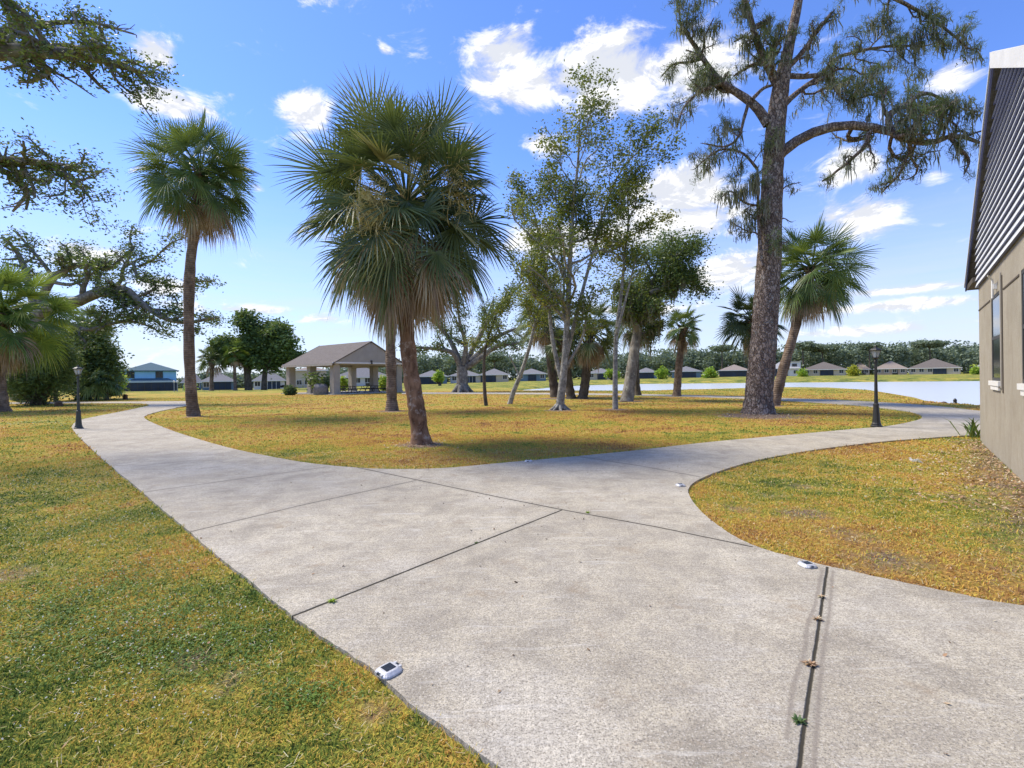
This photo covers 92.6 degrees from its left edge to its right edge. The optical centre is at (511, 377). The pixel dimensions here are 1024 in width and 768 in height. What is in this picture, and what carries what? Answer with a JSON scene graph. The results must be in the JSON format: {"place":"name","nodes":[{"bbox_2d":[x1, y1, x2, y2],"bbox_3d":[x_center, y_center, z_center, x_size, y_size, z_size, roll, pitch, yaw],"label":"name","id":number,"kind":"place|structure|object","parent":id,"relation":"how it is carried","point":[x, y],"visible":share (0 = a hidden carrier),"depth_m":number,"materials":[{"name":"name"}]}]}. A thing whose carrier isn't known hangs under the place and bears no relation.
{"place":"outdoors","nodes":[
{"label":"outdoors","id":0,"kind":"place"},
{"bbox_2d":[0,372,1023,767],"bbox_3d":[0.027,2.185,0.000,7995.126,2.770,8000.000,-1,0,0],"label":"ground","id":1,"kind":"structure","parent":0,"point":[490,386],"depth_m":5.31,"materials":[{"name":"green plant"}]},
{"bbox_2d":[0,257,91,411],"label":"palm tree","id":2,"kind":"object","parent":1,"relation":"on","point":[17,347],"visible":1,"depth_m":28.85,"materials":[{"name":"green plant"}]},
{"bbox_2d":[5,326,91,405],"bbox_3d":[-34.841,-0.981,36.060,7.192,6.303,5.214,-1,0,0],"label":"bush","id":3,"kind":"object","parent":1,"relation":"on","point":[40,390],"visible":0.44,"depth_m":35.50,"materials":[{"name":"green plant"}]},
{"bbox_2d":[54,401,62,405],"bbox_3d":[-31.840,1.879,34.341,0.490,0.500,0.499,-1,0,31],"label":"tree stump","id":4,"kind":"object","parent":1,"relation":"on","point":[58,403],"visible":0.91,"depth_m":34.20,"materials":[{"name":"brown wood"}]},
{"bbox_2d":[53,346,81,401],"bbox_3d":[-39.196,-0.610,42.003,3.642,5.459,3.901,-1,0,19],"label":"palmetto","id":5,"kind":"object","parent":1,"relation":"on","point":[69,377],"depth_m":42.02,"materials":[{"name":"green plant"}]},
{"bbox_2d":[55,304,118,342],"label":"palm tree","id":6,"kind":"object","parent":1,"relation":"on","point":[90,309],"visible":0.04,"depth_m":49.59,"materials":[{"name":"green plant"}]},
{"bbox_2d":[46,315,135,400],"bbox_3d":[-40.418,-1.948,45.907,8.478,8.517,6.462,-1,0,0],"label":"thicket","id":7,"kind":"object","parent":1,"relation":"on","point":[106,359],"visible":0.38,"depth_m":45.40,"materials":[{"name":"green plant"}]},
{"bbox_2d":[0,0,184,237],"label":"oak tree","id":8,"kind":"object","parent":1,"relation":"on","point":[26,51],"visible":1,"depth_m":11.25,"materials":[{"name":"green plant"}]},
{"bbox_2d":[74,368,116,400],"bbox_3d":[-37.455,0.748,43.980,3.340,3.292,3.055,-1,0,0],"label":"palmetto","id":9,"kind":"object","parent":1,"relation":"on","point":[87,391],"visible":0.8,"depth_m":43.64,"materials":[{"name":"green plant"}]},
{"bbox_2d":[89,373,123,399],"bbox_3d":[-36.895,1.004,44.494,2.503,2.775,2.815,-1,0,-44],"label":"palmetto","id":10,"kind":"object","parent":1,"relation":"on","point":[97,384],"visible":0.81,"depth_m":44.25,"materials":[{"name":"green plant"}]},
{"bbox_2d":[0,220,236,399],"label":"oak tree","id":11,"kind":"object","parent":1,"relation":"on","point":[124,297],"visible":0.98,"depth_m":35.29,"materials":[{"name":"green plant"}]},
{"bbox_2d":[111,372,128,394],"bbox_3d":[-49.158,0.143,60.046,3.881,4.528,3.050,-1,0,0],"label":"bush","id":12,"kind":"object","parent":1,"relation":"on","point":[124,385],"visible":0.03,"depth_m":60.38,"materials":[{"name":"green plant"}]},
{"bbox_2d":[0,408,295,746],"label":"clover","id":13,"kind":"object","parent":1,"relation":"on","point":[125,613],"visible":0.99,"depth_m":3.19,"materials":[{"name":"green plant"}]},
{"bbox_2d":[122,363,178,391],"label":"house","id":14,"kind":"structure","parent":1,"relation":"on","point":[150,377],"depth_m":117.12,"materials":[{"name":"teal"}]},
{"bbox_2d":[126,371,134,377],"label":"window","id":15,"kind":"structure","parent":14,"relation":"in","point":[130,372],"depth_m":115.75,"materials":[{"name":"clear glass"}]},
{"bbox_2d":[155,371,162,377],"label":"window","id":16,"kind":"structure","parent":14,"relation":"in","point":[158,374],"depth_m":118.89,"materials":[{"name":"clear glass"}]},
{"bbox_2d":[114,108,261,415],"bbox_3d":[-14.911,-5.404,22.866,5.833,14.804,5.758,-1,0,-31],"label":"palm tree","id":17,"kind":"object","parent":1,"relation":"on","point":[207,207],"visible":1,"depth_m":22.55,"materials":[{"name":"green plant"}]},
{"bbox_2d":[180,374,201,389],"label":"house","id":18,"kind":"structure","parent":1,"relation":"on","point":[198,379],"depth_m":150.87,"materials":[{"name":"stone"}]},
{"bbox_2d":[195,345,230,390],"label":"palm tree","id":19,"kind":"object","parent":1,"relation":"on","point":[212,362],"visible":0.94,"depth_m":91.38,"materials":[{"name":"green plant"}]},
{"bbox_2d":[199,373,233,389],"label":"house","id":20,"kind":"structure","parent":1,"relation":"on","point":[222,381],"depth_m":132.37,"materials":[{"name":"stone"}]},
{"bbox_2d":[203,382,208,386],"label":"window","id":21,"kind":"structure","parent":20,"relation":"in","point":[205,384],"depth_m":130.47,"materials":[{"name":"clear glass"}]},
{"bbox_2d":[216,339,250,389],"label":"palm tree","id":22,"kind":"object","parent":1,"relation":"on","point":[227,359],"visible":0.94,"depth_m":92.49,"materials":[{"name":"green plant"}]},
{"bbox_2d":[197,307,296,389],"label":"oak tree","id":23,"kind":"object","parent":1,"relation":"on","point":[245,319],"visible":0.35,"depth_m":94.32,"materials":[{"name":"green plant"}]},
{"bbox_2d":[252,370,285,389],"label":"house","id":24,"kind":"structure","parent":1,"relation":"on","point":[276,381],"depth_m":135.44,"materials":[{"name":"grey"}]},
{"bbox_2d":[254,381,260,386],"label":"window","id":25,"kind":"structure","parent":24,"relation":"in","point":[256,383],"depth_m":133.65,"materials":[{"name":"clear glass"}]},
{"bbox_2d":[241,317,306,389],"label":"oak tree","id":26,"kind":"object","parent":1,"relation":"on","point":[277,340],"visible":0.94,"depth_m":94.01,"materials":[{"name":"green plant"}]},
{"bbox_2d":[282,385,298,394],"bbox_3d":[-24.067,1.360,52.950,1.822,1.388,1.618,-1,0,0],"label":"bush","id":27,"kind":"object","parent":1,"relation":"on","point":[289,390],"visible":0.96,"depth_m":52.70,"materials":[{"name":"green plant"}]},
{"bbox_2d":[295,367,328,387],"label":"house","id":28,"kind":"structure","parent":1,"relation":"on","point":[301,382],"depth_m":139.24,"materials":[{"name":"beige paint"}]},
{"bbox_2d":[296,380,301,384],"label":"window","id":29,"kind":"structure","parent":28,"relation":"in","point":[298,382],"depth_m":138.75,"materials":[{"name":"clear glass"}]},
{"bbox_2d":[302,371,329,389],"bbox_3d":[-21.399,0.593,53.787,3.275,2.581,3.186,-1,0,0],"label":"broad leaf plant","id":30,"kind":"object","parent":1,"relation":"on","point":[312,378],"visible":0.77,"depth_m":53.45,"materials":[{"name":"green plant"}]},
{"bbox_2d":[313,383,328,394],"bbox_3d":[-20.807,1.326,53.057,1.652,1.360,1.612,-1,0,0],"label":"boulder","id":31,"kind":"object","parent":1,"relation":"on","point":[320,389],"visible":0.91,"depth_m":52.48,"materials":[{"name":"grey stone"}]},
{"bbox_2d":[280,341,404,394],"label":"picnic pavilion","id":32,"kind":"structure","parent":1,"relation":"on","point":[352,357],"depth_m":56.59,"materials":[{"name":"paint"}]},
{"bbox_2d":[340,386,353,391],"bbox_3d":[-18.953,1.417,55.352,1.800,0.780,1.720,-1,0,-38],"label":"picnic table","id":33,"kind":"object","parent":32,"relation":"on","point":[346,389],"visible":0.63,"depth_m":55.20,"materials":[{"name":"black metal"}]},
{"bbox_2d":[340,376,347,390],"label":"bush","id":34,"kind":"object","parent":1,"relation":"on","point":[343,382],"visible":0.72,"depth_m":65.70,"materials":[{"name":"green plant"}]},
{"bbox_2d":[340,368,386,385],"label":"house","id":35,"kind":"structure","parent":1,"relation":"on","point":[363,376],"depth_m":135.35,"materials":[{"name":"grey"}]},
{"bbox_2d":[346,244,398,410],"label":"palm tree","id":36,"kind":"object","parent":1,"relation":"on","point":[391,385],"visible":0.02,"depth_m":24.83,"materials":[{"name":"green plant"}]},
{"bbox_2d":[378,374,386,390],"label":"bush","id":37,"kind":"object","parent":1,"relation":"on","point":[382,381],"visible":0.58,"depth_m":67.65,"materials":[{"name":"green plant"}]},
{"bbox_2d":[264,60,523,444],"bbox_3d":[-2.587,-2.709,12.204,5.844,9.123,5.823,-1,0,0],"label":"palm tree","id":38,"kind":"object","parent":1,"relation":"on","point":[392,275],"visible":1,"depth_m":11.23,"materials":[{"name":"green plant"}]},
{"bbox_2d":[419,370,448,383],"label":"house","id":39,"kind":"structure","parent":1,"relation":"on","point":[425,378],"depth_m":149.91,"materials":[{"name":"stone"}]},
{"bbox_2d":[431,369,444,385],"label":"bush","id":40,"kind":"object","parent":1,"relation":"on","point":[438,376],"visible":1,"depth_m":109.64,"materials":[{"name":"green plant"}]},
{"bbox_2d":[449,370,479,382],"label":"house","id":41,"kind":"structure","parent":1,"relation":"on","point":[473,377],"depth_m":160.04,"materials":[{"name":"grey"}]},
{"bbox_2d":[395,270,539,391],"bbox_3d":[-3.596,-5.073,56.568,18.844,13.847,8.800,-1,0,0],"label":"oak tree","id":42,"kind":"object","parent":1,"relation":"on","point":[466,362],"visible":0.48,"depth_m":56.05,"materials":[{"name":"green plant"}]},
{"bbox_2d":[461,283,520,405],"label":"sapling","id":43,"kind":"object","parent":1,"relation":"on","point":[507,304],"visible":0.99,"depth_m":28.20,"materials":[{"name":"green plant"}]},
{"bbox_2d":[479,369,509,382],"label":"house","id":44,"kind":"structure","parent":1,"relation":"on","point":[494,375],"depth_m":158.05,"materials":[{"name":"grey"}]},
{"bbox_2d":[486,354,508,368],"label":"distant pine","id":45,"kind":"object","parent":1,"relation":"on","point":[496,358],"visible":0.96,"depth_m":203.34,"materials":[{"name":"green plant"}]},
{"bbox_2d":[0,444,1023,767],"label":"thatch","id":46,"kind":"object","parent":1,"relation":"on","point":[458,466],"visible":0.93,"depth_m":5.11,"materials":[{"name":"plant"}]},
{"bbox_2d":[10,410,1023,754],"bbox_3d":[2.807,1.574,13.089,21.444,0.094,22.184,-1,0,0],"label":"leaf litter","id":47,"kind":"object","parent":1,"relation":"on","point":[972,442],"visible":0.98,"depth_m":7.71,"materials":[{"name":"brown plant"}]},
{"bbox_2d":[65,338,979,389],"bbox_3d":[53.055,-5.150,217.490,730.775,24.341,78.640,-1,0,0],"label":"distant wood","id":48,"kind":"object","parent":1,"relation":"on","point":[904,355],"visible":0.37,"depth_m":212.41,"materials":[{"name":"green plant"}]},
{"bbox_2d":[515,369,547,380],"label":"house","id":49,"kind":"structure","parent":1,"relation":"on","point":[532,375],"depth_m":159.92,"materials":[{"name":"stone"}]},
{"bbox_2d":[507,247,575,403],"bbox_3d":[2.011,-3.121,30.142,4.769,9.715,3.429,-1,0,0],"label":"pale tree","id":50,"kind":"object","parent":1,"relation":"on","point":[534,324],"visible":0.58,"depth_m":29.90,"materials":[{"name":"green plant"}]},
{"bbox_2d":[511,284,576,397],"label":"palm tree","id":51,"kind":"object","parent":1,"relation":"on","point":[544,340],"visible":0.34,"depth_m":38.39,"materials":[{"name":"green plant"}]},
{"bbox_2d":[541,327,580,398],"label":"palm tree","id":52,"kind":"object","parent":1,"relation":"on","point":[570,392],"visible":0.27,"depth_m":35.84,"materials":[{"name":"green plant"}]},
{"bbox_2d":[559,299,621,398],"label":"palm tree","id":53,"kind":"object","parent":1,"relation":"on","point":[589,354],"visible":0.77,"depth_m":35.44,"materials":[{"name":"green plant"}]},
{"bbox_2d":[501,57,686,409],"bbox_3d":[4.134,-6.411,24.123,9.024,16.211,6.544,-1,0,-17],"label":"pale tree","id":54,"kind":"object","parent":1,"relation":"on","point":[573,202],"visible":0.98,"depth_m":23.69,"materials":[{"name":"green plant"}]},
{"bbox_2d":[590,368,609,379],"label":"house","id":55,"kind":"structure","parent":1,"relation":"on","point":[595,375],"depth_m":172.27,"materials":[{"name":"grey"}]},
{"bbox_2d":[603,368,620,379],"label":"bush","id":56,"kind":"object","parent":1,"relation":"on","point":[609,374],"visible":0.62,"depth_m":149.29,"materials":[{"name":"green plant"}]},
{"bbox_2d":[584,142,680,408],"bbox_3d":[6.119,-4.820,24.479,4.942,12.934,4.012,-1,0,0],"label":"pale tree","id":57,"kind":"object","parent":1,"relation":"on","point":[625,258],"visible":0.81,"depth_m":24.18,"materials":[{"name":"green plant"}]},
{"bbox_2d":[606,305,665,394],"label":"palm tree","id":58,"kind":"object","parent":1,"relation":"on","point":[637,384],"visible":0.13,"depth_m":40.04,"materials":[{"name":"green plant"}]},
{"bbox_2d":[639,368,656,378],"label":"house","id":59,"kind":"structure","parent":1,"relation":"on","point":[646,373],"depth_m":177.95,"materials":[{"name":"stone"}]},
{"bbox_2d":[653,365,669,378],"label":"bush","id":60,"kind":"object","parent":1,"relation":"on","point":[661,373],"visible":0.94,"depth_m":149.36,"materials":[{"name":"green plant"}]},
{"bbox_2d":[601,224,723,401],"bbox_3d":[9.658,-4.479,31.538,6.772,12.432,7.651,-1,0,39],"label":"oak tree","id":61,"kind":"object","parent":1,"relation":"on","point":[645,303],"visible":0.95,"depth_m":31.20,"materials":[{"name":"green plant"}]},
{"bbox_2d":[663,304,705,395],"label":"palm tree","id":62,"kind":"object","parent":1,"relation":"on","point":[678,341],"visible":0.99,"depth_m":37.43,"materials":[{"name":"green plant"}]},
{"bbox_2d":[670,366,701,377],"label":"house","id":63,"kind":"structure","parent":1,"relation":"on","point":[688,372],"depth_m":179.63,"materials":[{"name":"stone"}]},
{"bbox_2d":[702,366,717,377],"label":"bush","id":64,"kind":"object","parent":1,"relation":"on","point":[709,372],"visible":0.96,"depth_m":149.42,"materials":[{"name":"green plant"}]},
{"bbox_2d":[708,344,734,368],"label":"distant pine","id":65,"kind":"object","parent":1,"relation":"on","point":[725,348],"visible":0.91,"depth_m":203.62,"materials":[{"name":"green plant"}]},
{"bbox_2d":[718,365,746,376],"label":"house","id":66,"kind":"structure","parent":1,"relation":"on","point":[734,371],"depth_m":182.41,"materials":[{"name":"stone"}]},
{"bbox_2d":[713,284,788,366],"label":"palm tree","id":67,"kind":"object","parent":1,"relation":"on","point":[735,325],"visible":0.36,"depth_m":30.91,"materials":[{"name":"green plant"}]},
{"bbox_2d":[775,361,801,375],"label":"house","id":68,"kind":"structure","parent":1,"relation":"on","point":[795,366],"depth_m":183.77,"materials":[{"name":"white paint"}]},
{"bbox_2d":[796,367,810,376],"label":"bush","id":69,"kind":"object","parent":1,"relation":"on","point":[801,372],"visible":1,"depth_m":149.43,"materials":[{"name":"green plant"}]},
{"bbox_2d":[795,341,814,368],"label":"distant pine","id":70,"kind":"object","parent":1,"relation":"on","point":[802,346],"visible":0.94,"depth_m":203.17,"materials":[{"name":"green plant"}]},
{"bbox_2d":[751,210,882,405],"bbox_3d":[15.522,-3.522,25.365,5.999,10.402,5.866,-1,0,0],"label":"palm tree","id":71,"kind":"object","parent":1,"relation":"on","point":[808,298],"visible":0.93,"depth_m":24.89,"materials":[{"name":"green plant"}]},
{"bbox_2d":[804,342,843,361],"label":"distant pine","id":72,"kind":"object","parent":1,"relation":"on","point":[821,348],"visible":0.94,"depth_m":201.88,"materials":[{"name":"green plant"}]},
{"bbox_2d":[661,0,988,414],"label":"pine tree","id":73,"kind":"object","parent":1,"relation":"on","point":[761,368],"visible":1,"depth_m":20.07,"materials":[{"name":"green plant"}]},
{"bbox_2d":[805,362,846,375],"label":"house","id":74,"kind":"structure","parent":1,"relation":"on","point":[824,369],"depth_m":188.31,"materials":[{"name":"grey"}]},
{"bbox_2d":[845,364,861,375],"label":"bush","id":75,"kind":"object","parent":1,"relation":"on","point":[853,370],"visible":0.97,"depth_m":149.42,"materials":[{"name":"green plant"}]},
{"bbox_2d":[856,362,870,374],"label":"house","id":76,"kind":"structure","parent":1,"relation":"on","point":[864,369],"depth_m":204.31,"materials":[{"name":"beige"}]},
{"bbox_2d":[854,342,883,374],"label":"distant pine","id":77,"kind":"object","parent":1,"relation":"on","point":[868,346],"visible":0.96,"depth_m":203.95,"materials":[{"name":"green plant"}]},
{"bbox_2d":[869,345,882,426],"bbox_3d":[10.807,0.276,14.517,0.351,2.477,0.305,-1,0,0],"label":"lamp post","id":78,"kind":"object","parent":1,"relation":"on","point":[875,351],"visible":0.97,"depth_m":14.47,"materials":[{"name":"black metal"}]},
{"bbox_2d":[873,361,908,374],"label":"house","id":79,"kind":"structure","parent":1,"relation":"on","point":[890,368],"depth_m":196.37,"materials":[{"name":"beige"}]},
{"bbox_2d":[907,339,951,359],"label":"distant pine","id":80,"kind":"object","parent":1,"relation":"on","point":[929,344],"visible":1,"depth_m":203.13,"materials":[{"name":"green plant"}]},
{"bbox_2d":[909,358,962,373],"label":"house","id":81,"kind":"structure","parent":1,"relation":"on","point":[934,366],"depth_m":188.55,"materials":[{"name":"grey paint"}]},
{"bbox_2d":[946,418,979,437],"bbox_3d":[11.517,1.219,12.156,1.309,0.534,0.987,-1,0,-17],"label":"strap leaf plant","id":82,"kind":"object","parent":1,"relation":"on","point":[971,429],"visible":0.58,"depth_m":12.06,"materials":[{"name":"green plant"}]},
{"bbox_2d":[967,364,979,373],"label":"bush","id":83,"kind":"object","parent":1,"relation":"on","point":[974,369],"visible":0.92,"depth_m":149.55,"materials":[{"name":"green plant"}]},
{"bbox_2d":[964,44,1023,481],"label":"stucco building","id":84,"kind":"structure","parent":1,"relation":"on","point":[994,274],"depth_m":8.43,"materials":[{"name":"beige paint"}]},
{"bbox_2d":[988,291,1000,390],"bbox_3d":[9.146,-0.671,9.238,0.100,1.815,1.371,-1,0,39],"label":"window","id":85,"kind":"structure","parent":84,"relation":"in","point":[995,384],"depth_m":9.30,"materials":[{"name":"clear glass"}]},
{"bbox_2d":[1017,269,1023,395],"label":"window","id":86,"kind":"structure","parent":84,"relation":"in","point":[1020,386],"depth_m":7.09,"materials":[{"name":"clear glass"}]},
{"bbox_2d":[0,0,1023,377],"label":"sky","id":87,"kind":"structure","parent":0,"point":[267,68],"materials":[{"name":"blue"}]},
{"bbox_2d":[10,392,1023,767],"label":"path","id":88,"kind":"structure","parent":0,"point":[644,612],"depth_m":3.36,"materials":[{"name":"concrete"}]},
{"bbox_2d":[73,365,83,428],"bbox_3d":[-15.188,0.697,17.120,0.323,2.276,0.280,-1,0,0],"label":"lamp post","id":89,"kind":"object","parent":88,"relation":"on","point":[78,420],"visible":0.94,"depth_m":17.08,"materials":[{"name":"black metal"}]},
{"bbox_2d":[375,661,401,679],"bbox_3d":[-0.674,1.593,2.668,0.130,0.028,0.131,-1,0,42],"label":"solar path light","id":90,"kind":"object","parent":88,"relation":"on","point":[387,670],"visible":1,"depth_m":2.64,"materials":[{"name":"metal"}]},
{"bbox_2d":[171,460,1021,741],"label":"path litter","id":91,"kind":"object","parent":88,"relation":"on","point":[579,561],"visible":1,"depth_m":4.42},
{"bbox_2d":[675,483,685,486],"bbox_3d":[2.436,1.554,7.072,0.134,0.029,0.134,-1,0,-2],"label":"solar path light","id":92,"kind":"object","parent":88,"relation":"on","point":[680,484],"visible":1,"depth_m":7.03,"materials":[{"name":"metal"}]},
{"bbox_2d":[790,713,805,724],"bbox_3d":[1.317,1.570,2.246,0.072,0.026,0.067,-1,0,0],"label":"joint weed","id":93,"kind":"object","parent":88,"relation":"on","point":[798,719],"visible":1,"depth_m":2.25,"materials":[{"name":"green plant"}]},
{"bbox_2d":[797,560,816,568],"bbox_3d":[2.456,1.555,4.070,0.128,0.028,0.129,-1,0,-8],"label":"solar path light","id":94,"kind":"object","parent":88,"relation":"on","point":[807,564],"visible":1,"depth_m":4.04,"materials":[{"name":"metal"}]},
{"bbox_2d":[801,658,817,666],"bbox_3d":[1.630,1.565,2.690,0.077,0.028,0.090,-1,0,-38],"label":"dead leaf","id":95,"kind":"object","parent":88,"relation":"on","point":[809,662],"visible":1,"depth_m":2.68,"materials":[{"name":"brown plant"}]},
{"bbox_2d":[529,381,979,404],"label":"lake water","id":96,"kind":"structure","parent":0,"point":[965,392],"depth_m":70.25,"materials":[{"name":"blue liquid"}]}
]}

